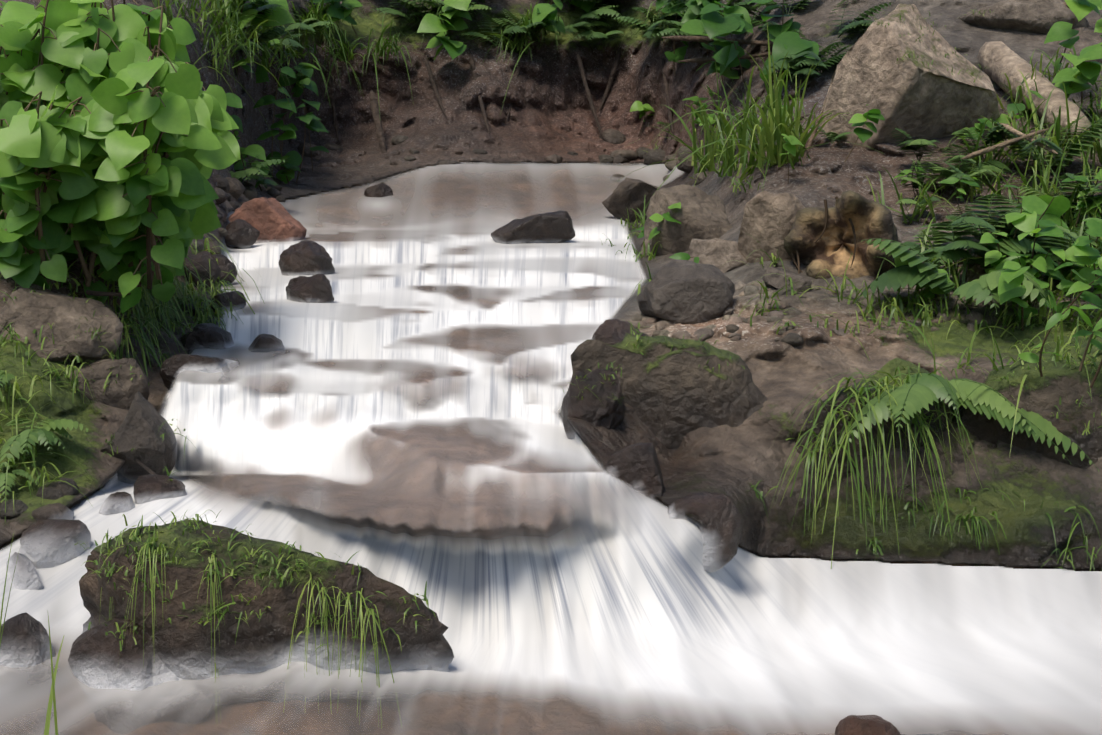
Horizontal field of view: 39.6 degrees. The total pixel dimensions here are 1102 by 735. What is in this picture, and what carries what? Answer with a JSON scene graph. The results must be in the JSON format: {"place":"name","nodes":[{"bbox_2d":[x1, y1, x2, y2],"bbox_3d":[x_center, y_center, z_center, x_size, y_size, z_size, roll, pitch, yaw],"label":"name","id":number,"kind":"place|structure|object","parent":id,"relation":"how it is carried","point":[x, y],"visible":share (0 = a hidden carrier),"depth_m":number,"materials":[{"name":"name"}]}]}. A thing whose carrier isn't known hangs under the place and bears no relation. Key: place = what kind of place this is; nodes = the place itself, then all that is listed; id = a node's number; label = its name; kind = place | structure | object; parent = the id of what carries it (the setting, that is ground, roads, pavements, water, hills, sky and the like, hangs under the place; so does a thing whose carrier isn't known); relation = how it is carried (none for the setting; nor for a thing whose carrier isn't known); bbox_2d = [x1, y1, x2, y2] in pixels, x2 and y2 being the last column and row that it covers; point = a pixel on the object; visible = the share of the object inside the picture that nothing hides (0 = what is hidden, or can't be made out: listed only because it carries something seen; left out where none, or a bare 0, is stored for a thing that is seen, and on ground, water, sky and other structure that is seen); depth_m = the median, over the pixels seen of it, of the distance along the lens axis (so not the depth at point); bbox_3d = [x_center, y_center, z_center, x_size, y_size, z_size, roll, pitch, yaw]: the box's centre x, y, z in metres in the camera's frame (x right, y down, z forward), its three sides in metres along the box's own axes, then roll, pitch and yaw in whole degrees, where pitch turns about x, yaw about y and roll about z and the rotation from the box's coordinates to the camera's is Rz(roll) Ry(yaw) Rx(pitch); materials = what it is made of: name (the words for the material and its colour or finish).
{"place":"outdoors","nodes":[
{"label":"outdoors","id":0,"kind":"place"},
{"bbox_2d":[0,162,1101,734],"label":"stream water","id":1,"kind":"structure","parent":0,"point":[616,600],"depth_m":3.56,"materials":[{"name":"white liquid"}]},
{"bbox_2d":[5,552,42,589],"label":"shore rock","id":2,"kind":"object","parent":1,"relation":"on","point":[26,576],"visible":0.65,"depth_m":3.48,"materials":[{"name":"grey stone"}]},
{"bbox_2d":[180,331,204,353],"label":"shore rock","id":3,"kind":"object","parent":1,"relation":"on","point":[190,342],"visible":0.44,"depth_m":4.77,"materials":[{"name":"grey stone"}]},
{"bbox_2d":[212,254,236,288],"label":"shore rock","id":4,"kind":"object","parent":1,"relation":"on","point":[225,264],"visible":0.35,"depth_m":5.55,"materials":[{"name":"grey stone"}]},
{"bbox_2d":[248,333,284,358],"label":"shore rock","id":5,"kind":"object","parent":1,"relation":"on","point":[263,342],"visible":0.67,"depth_m":4.72,"materials":[{"name":"grey stone"}]},
{"bbox_2d":[835,715,900,734],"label":"pool rock","id":6,"kind":"object","parent":1,"relation":"on","point":[863,725],"visible":1,"depth_m":2.82,"materials":[{"name":"brown stone"}]},
{"bbox_2d":[0,0,1101,734],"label":"ground","id":7,"kind":"structure","parent":0,"point":[550,112],"depth_m":4.70,"materials":[{"name":"brown soil"}]},
{"bbox_2d":[0,613,55,686],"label":"rock","id":8,"kind":"object","parent":7,"relation":"on","point":[25,642],"visible":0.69,"depth_m":3.16,"materials":[{"name":"grey stone"}]},
{"bbox_2d":[17,519,93,568],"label":"rock","id":9,"kind":"object","parent":7,"relation":"on","point":[50,543],"visible":0.54,"depth_m":3.57,"materials":[{"name":"grey stone"}]},
{"bbox_2d":[0,288,122,363],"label":"rock","id":10,"kind":"object","parent":7,"relation":"on","point":[27,313],"visible":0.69,"depth_m":4.30,"materials":[{"name":"stone"}]},
{"bbox_2d":[68,288,130,295],"bbox_3d":[-1.390,-0.235,4.534,0.337,0.043,0.021,3,10,19],"label":"twig","id":11,"kind":"object","parent":7,"relation":"on","point":[91,292],"visible":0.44,"depth_m":4.51,"materials":[{"name":"brown wood"}]},
{"bbox_2d":[70,358,149,409],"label":"rock","id":12,"kind":"object","parent":7,"relation":"on","point":[122,391],"visible":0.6,"depth_m":4.25,"materials":[{"name":"grey stone"}]},
{"bbox_2d":[99,492,134,514],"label":"shore rock","id":13,"kind":"object","parent":7,"relation":"on","point":[117,502],"visible":0.48,"depth_m":3.77,"materials":[{"name":"grey stone"}]},
{"bbox_2d":[0,0,240,313],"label":"shrub","id":14,"kind":"object","parent":7,"relation":"on","point":[86,155],"depth_m":4.32,"materials":[{"name":"green plant"}]},
{"bbox_2d":[100,391,176,483],"bbox_3d":[-1.089,0.204,4.045,0.172,0.278,0.158,4,10,24],"label":"rock","id":15,"kind":"object","parent":7,"relation":"on","point":[140,431],"visible":0.79,"depth_m":4.02,"materials":[{"name":"stone"}]},
{"bbox_2d":[68,618,213,733],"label":"rock","id":16,"kind":"object","parent":7,"relation":"on","point":[97,656],"visible":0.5,"depth_m":3.07,"materials":[{"name":"grey stone"}]},
{"bbox_2d":[133,474,186,503],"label":"shore rock","id":17,"kind":"object","parent":7,"relation":"on","point":[150,487],"visible":0.58,"depth_m":3.84,"materials":[{"name":"stone"}]},
{"bbox_2d":[135,459,155,473],"bbox_3d":[-1.056,0.258,3.978,0.010,0.076,0.299,-8,12,-42],"label":"branch","id":18,"kind":"object","parent":17,"relation":"on","point":[145,467],"visible":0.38,"depth_m":3.97,"materials":[{"name":"brown wood"}]},
{"bbox_2d":[160,354,238,388],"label":"rock","id":19,"kind":"object","parent":7,"relation":"on","point":[172,367],"visible":0.4,"depth_m":4.37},
{"bbox_2d":[183,251,220,289],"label":"rock","id":20,"kind":"object","parent":7,"relation":"on","point":[202,258],"visible":0.48,"depth_m":5.33,"materials":[{"name":"grey stone"}]},
{"bbox_2d":[192,323,234,353],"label":"shore rock","id":21,"kind":"object","parent":7,"relation":"on","point":[211,335],"visible":0.52,"depth_m":4.77,"materials":[{"name":"grey stone"}]},
{"bbox_2d":[209,291,245,318],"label":"shore rock","id":22,"kind":"object","parent":7,"relation":"on","point":[236,299],"visible":0.52,"depth_m":5.17,"materials":[{"name":"grey stone"}]},
{"bbox_2d":[224,219,259,247],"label":"shore rock","id":23,"kind":"object","parent":7,"relation":"on","point":[243,233],"visible":0.9,"depth_m":6.40,"materials":[{"name":"grey stone"}]},
{"bbox_2d":[79,519,453,705],"bbox_3d":[-0.625,0.537,3.274,0.849,0.437,0.425,0,9,1],"label":"foreground rock","id":24,"kind":"object","parent":7,"relation":"on","point":[182,645],"visible":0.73,"depth_m":3.10,"materials":[{"name":"brown stone"}]},
{"bbox_2d":[229,197,306,243],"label":"red rock","id":25,"kind":"object","parent":7,"relation":"on","point":[271,219],"visible":0.54,"depth_m":6.54,"materials":[{"name":"red stone"}]},
{"bbox_2d":[278,240,334,275],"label":"dark rock","id":26,"kind":"object","parent":7,"relation":"on","point":[306,257],"visible":0.75,"depth_m":5.94,"materials":[{"name":"grey stone"}]},
{"bbox_2d":[286,274,333,302],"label":"dark rock","id":27,"kind":"object","parent":7,"relation":"on","point":[316,288],"visible":0.56,"depth_m":5.37,"materials":[{"name":"grey stone"}]},
{"bbox_2d":[327,69,338,143],"bbox_3d":[-1.388,-1.667,9.779,0.032,0.482,0.291,-3,10,-20],"label":"root","id":28,"kind":"object","parent":7,"relation":"on","point":[332,100],"visible":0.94,"depth_m":9.78,"materials":[{"name":"brown wood"}]},
{"bbox_2d":[369,90,386,152],"bbox_3d":[-1.069,-1.491,9.531,0.052,0.473,0.410,-3,10,-20],"label":"root","id":29,"kind":"object","parent":7,"relation":"on","point":[377,118],"visible":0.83,"depth_m":9.54,"materials":[{"name":"brown wood"}]},
{"bbox_2d":[364,183,392,197],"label":"rock","id":30,"kind":"object","parent":7,"relation":"on","point":[381,190],"visible":0.62,"depth_m":8.23,"materials":[{"name":"stone"}]},
{"bbox_2d":[425,58,446,117],"bbox_3d":[-0.743,-1.809,9.886,0.030,0.392,0.489,-3,10,-19],"label":"root","id":31,"kind":"object","parent":7,"relation":"on","point":[430,74],"visible":0.98,"depth_m":9.92,"materials":[{"name":"brown wood"}]},
{"bbox_2d":[469,48,489,134],"bbox_3d":[-0.461,-1.788,9.861,0.033,0.565,0.635,-2,9,-15],"label":"root","id":32,"kind":"object","parent":7,"relation":"on","point":[473,67],"visible":0.81,"depth_m":9.83,"materials":[{"name":"brown wood"}]},
{"bbox_2d":[0,129,982,520],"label":"gravel pebbles","id":33,"kind":"object","parent":7,"relation":"on","point":[228,189],"depth_m":5.05,"materials":[{"name":"brown gravel"}]},
{"bbox_2d":[506,44,523,122],"bbox_3d":[-0.235,-1.881,10.072,0.034,0.543,0.531,2,9,10],"label":"root","id":34,"kind":"object","parent":7,"relation":"on","point":[517,71],"visible":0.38,"depth_m":10.12,"materials":[{"name":"brown wood"}]},
{"bbox_2d":[491,210,574,243],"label":"rock","id":35,"kind":"object","parent":7,"relation":"on","point":[553,227],"visible":0.69,"depth_m":6.78,"materials":[{"name":"grey stone"}]},
{"bbox_2d":[0,0,1101,734],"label":"grass","id":36,"kind":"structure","parent":7,"relation":"on","point":[776,120],"depth_m":4.86,"materials":[{"name":"green plant"}]},
{"bbox_2d":[961,128,1048,159],"bbox_3d":[1.805,-0.888,6.077,0.394,0.122,0.021,-3,9,-16],"label":"branch","id":37,"kind":"object","parent":36,"relation":"on","point":[994,147],"visible":1,"depth_m":6.06,"materials":[{"name":"brown wood"}]},
{"bbox_2d":[0,0,1101,500],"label":"ferns","id":38,"kind":"object","parent":7,"relation":"on","point":[918,394],"visible":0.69,"depth_m":5.14,"materials":[{"name":"green plant"}]},
{"bbox_2d":[1000,123,1057,153],"bbox_3d":[1.912,-0.917,6.127,0.022,0.120,0.281,-7,11,-37],"label":"branch","id":39,"kind":"object","parent":38,"relation":"on","point":[1020,134],"visible":0.77,"depth_m":6.13,"materials":[{"name":"brown wood"}]},
{"bbox_2d":[577,53,603,139],"bbox_3d":[0.262,-1.803,10.148,0.032,0.575,0.406,-4,10,-25],"label":"root","id":40,"kind":"object","parent":7,"relation":"on","point":[583,76],"visible":1,"depth_m":10.16,"materials":[{"name":"brown wood"}]},
{"bbox_2d":[561,368,624,444],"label":"rock","id":41,"kind":"object","parent":7,"relation":"on","point":[603,409],"visible":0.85,"depth_m":4.11,"materials":[{"name":"grey stone"}]},
{"bbox_2d":[599,47,620,110],"bbox_3d":[0.395,-1.947,10.356,0.229,0.438,0.036,-9,13,-44],"label":"root","id":42,"kind":"object","parent":7,"relation":"on","point":[615,63],"visible":1,"depth_m":10.36,"materials":[{"name":"brown wood"}]},
{"bbox_2d":[592,319,647,345],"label":"rock","id":43,"kind":"object","parent":7,"relation":"on","point":[611,332],"visible":0.31,"depth_m":4.55,"materials":[{"name":"grey stone"}]},
{"bbox_2d":[602,177,662,221],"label":"rock","id":44,"kind":"object","parent":7,"relation":"on","point":[629,193],"visible":0.46,"depth_m":7.39,"materials":[{"name":"grey stone"}]},
{"bbox_2d":[604,442,667,507],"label":"shore rock","id":45,"kind":"object","parent":7,"relation":"on","point":[636,466],"visible":0.54,"depth_m":3.80,"materials":[{"name":"brown stone"}]},
{"bbox_2d":[218,0,1101,387],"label":"plants","id":46,"kind":"object","parent":7,"relation":"on","point":[708,18],"depth_m":7.06,"materials":[{"name":"green plant"}]},
{"bbox_2d":[662,58,673,134],"bbox_3d":[0.734,-1.700,9.570,0.032,0.481,0.504,-1,9,-4],"label":"root","id":47,"kind":"object","parent":7,"relation":"on","point":[666,86],"visible":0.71,"depth_m":9.59,"materials":[{"name":"brown wood"}]},
{"bbox_2d":[571,333,766,449],"bbox_3d":[0.340,0.256,4.402,0.685,0.733,0.357,-1,9,-7],"label":"rock","id":48,"kind":"object","parent":7,"relation":"on","point":[673,397],"visible":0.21,"depth_m":4.25,"materials":[{"name":"grey stone"}]},
{"bbox_2d":[636,260,734,324],"bbox_3d":[0.445,-0.225,5.038,0.319,0.257,0.255,0,9,1],"label":"rock","id":49,"kind":"object","parent":7,"relation":"on","point":[682,292],"visible":0.71,"depth_m":4.93,"materials":[{"name":"grey stone"}]},
{"bbox_2d":[641,184,731,256],"bbox_3d":[0.563,-0.552,6.239,0.326,0.384,0.334,-3,9,-16],"label":"rock","id":50,"kind":"object","parent":7,"relation":"on","point":[700,214],"visible":0.56,"depth_m":6.16,"materials":[{"name":"grey stone"}]},
{"bbox_2d":[668,492,742,571],"bbox_3d":[0.363,0.389,3.654,0.180,0.194,0.133,-3,10,-21],"label":"shore rock","id":51,"kind":"object","parent":7,"relation":"on","point":[719,515],"visible":0.73,"depth_m":3.61,"materials":[{"name":"brown stone"}]},
{"bbox_2d":[661,36,773,45],"bbox_3d":[1.129,-1.734,8.240,1.208,0.134,0.030,6,11,32],"label":"branch","id":52,"kind":"object","parent":7,"relation":"on","point":[707,39],"visible":0.33,"depth_m":8.39,"materials":[{"name":"brown wood"}]},
{"bbox_2d":[688,238,747,272],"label":"rock","id":53,"kind":"object","parent":7,"relation":"on","point":[719,253],"visible":0.54,"depth_m":5.46,"materials":[{"name":"beige stone"}]},
{"bbox_2d":[678,52,771,62],"bbox_3d":[1.100,-1.686,8.243,0.844,0.082,0.027,2,9,14],"label":"branch","id":54,"kind":"object","parent":7,"relation":"on","point":[700,60],"visible":0.42,"depth_m":8.29,"materials":[{"name":"brown wood"}]},
{"bbox_2d":[737,191,804,262],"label":"rock","id":55,"kind":"object","parent":7,"relation":"on","point":[769,218],"visible":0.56,"depth_m":5.32,"materials":[{"name":"grey stone"}]},
{"bbox_2d":[762,267,811,291],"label":"rock","id":56,"kind":"object","parent":7,"relation":"on","point":[775,281],"visible":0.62,"depth_m":5.04,"materials":[{"name":"grey stone"}]},
{"bbox_2d":[803,110,822,158],"bbox_3d":[1.095,-0.973,6.390,0.018,0.200,0.165,6,11,35],"label":"branch","id":57,"kind":"object","parent":7,"relation":"on","point":[806,151],"visible":0.85,"depth_m":6.37,"materials":[{"name":"brown wood"}]},
{"bbox_2d":[784,190,897,278],"bbox_3d":[1.045,-0.421,5.371,0.366,0.415,0.535,4,10,22],"label":"stump","id":58,"kind":"object","parent":7,"relation":"on","point":[831,250],"visible":0.88,"depth_m":5.22,"materials":[{"name":"brown wood"}]},
{"bbox_2d":[794,358,952,481],"bbox_3d":[0.852,0.336,4.310,0.878,0.715,0.390,3,10,20],"label":"rock","id":59,"kind":"object","parent":7,"relation":"on","point":[890,366],"visible":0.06,"depth_m":4.17,"materials":[{"name":"stone"}]},
{"bbox_2d":[816,4,999,150],"bbox_3d":[1.620,-1.157,6.817,0.766,0.902,0.662,-8,12,-41],"label":"boulder","id":60,"kind":"object","parent":7,"relation":"on","point":[912,96],"visible":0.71,"depth_m":6.56,"materials":[{"name":"grey stone"}]},
{"bbox_2d":[951,221,1028,281],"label":"rock","id":61,"kind":"object","parent":7,"relation":"on","point":[971,275],"visible":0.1,"depth_m":5.13,"materials":[{"name":"grey stone"}]},
{"bbox_2d":[959,0,1089,33],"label":"rock","id":62,"kind":"object","parent":7,"relation":"on","point":[1039,16],"visible":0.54,"depth_m":7.81,"materials":[{"name":"grey stone"}]},
{"bbox_2d":[952,347,1101,468],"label":"rock","id":63,"kind":"object","parent":7,"relation":"on","point":[1071,385],"visible":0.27,"depth_m":4.13,"materials":[{"name":"grey stone"}]},
{"bbox_2d":[977,41,1090,138],"bbox_3d":[2.205,-1.283,7.023,0.161,0.468,1.098,-1,9,-8],"label":"log","id":64,"kind":"object","parent":7,"relation":"on","point":[999,59],"visible":0.79,"depth_m":7.00,"materials":[{"name":"wood"}]},
{"bbox_2d":[790,196,876,279],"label":"stump roots","id":65,"kind":"object","parent":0,"point":[825,226],"visible":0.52,"depth_m":5.24,"materials":[{"name":"brown wood"}]}
]}

